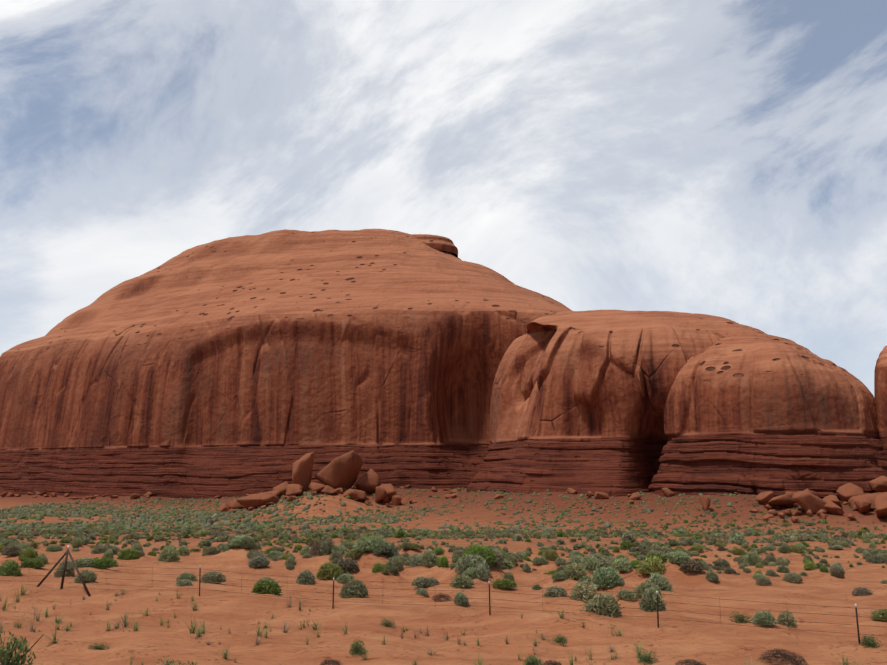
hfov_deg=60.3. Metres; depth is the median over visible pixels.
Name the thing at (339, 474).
boulder piles
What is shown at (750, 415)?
butte lobe
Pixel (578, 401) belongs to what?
butte lobe
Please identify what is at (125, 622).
grass tufts
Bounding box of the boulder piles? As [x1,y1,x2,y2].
[0,450,886,522]
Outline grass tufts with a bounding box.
[0,584,862,664]
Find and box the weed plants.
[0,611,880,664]
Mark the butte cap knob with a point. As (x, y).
(437, 242)
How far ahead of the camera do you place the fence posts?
25.70 m
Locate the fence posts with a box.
[199,568,859,643]
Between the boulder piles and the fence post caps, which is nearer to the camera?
the fence post caps
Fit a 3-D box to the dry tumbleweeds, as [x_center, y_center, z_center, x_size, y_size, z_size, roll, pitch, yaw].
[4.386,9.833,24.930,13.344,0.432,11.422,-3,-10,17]
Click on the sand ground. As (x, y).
(240, 614)
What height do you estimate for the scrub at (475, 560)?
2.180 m
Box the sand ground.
[0,488,886,664]
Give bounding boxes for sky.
[0,0,886,395]
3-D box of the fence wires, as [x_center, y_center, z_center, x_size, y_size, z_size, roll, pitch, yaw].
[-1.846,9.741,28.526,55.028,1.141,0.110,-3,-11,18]
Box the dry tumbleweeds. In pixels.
[320,593,808,664]
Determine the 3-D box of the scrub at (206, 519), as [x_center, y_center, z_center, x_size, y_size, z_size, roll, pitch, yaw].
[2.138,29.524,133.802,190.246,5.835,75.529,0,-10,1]
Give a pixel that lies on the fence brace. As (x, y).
(67, 552)
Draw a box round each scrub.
[0,487,758,531]
[0,504,886,550]
[0,535,886,627]
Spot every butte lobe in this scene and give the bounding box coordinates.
[466,310,810,496]
[648,336,886,500]
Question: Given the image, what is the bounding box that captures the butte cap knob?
[411,234,457,257]
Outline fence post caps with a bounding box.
[67,546,856,607]
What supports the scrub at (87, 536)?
on the sand ground
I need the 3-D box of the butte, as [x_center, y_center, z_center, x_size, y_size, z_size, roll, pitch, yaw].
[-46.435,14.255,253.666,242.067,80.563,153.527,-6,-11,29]
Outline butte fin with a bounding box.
[874,345,886,460]
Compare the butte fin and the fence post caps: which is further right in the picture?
the butte fin
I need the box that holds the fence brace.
[36,547,90,596]
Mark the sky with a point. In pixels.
(727, 159)
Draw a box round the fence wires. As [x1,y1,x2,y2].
[0,562,883,635]
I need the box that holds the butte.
[0,229,571,498]

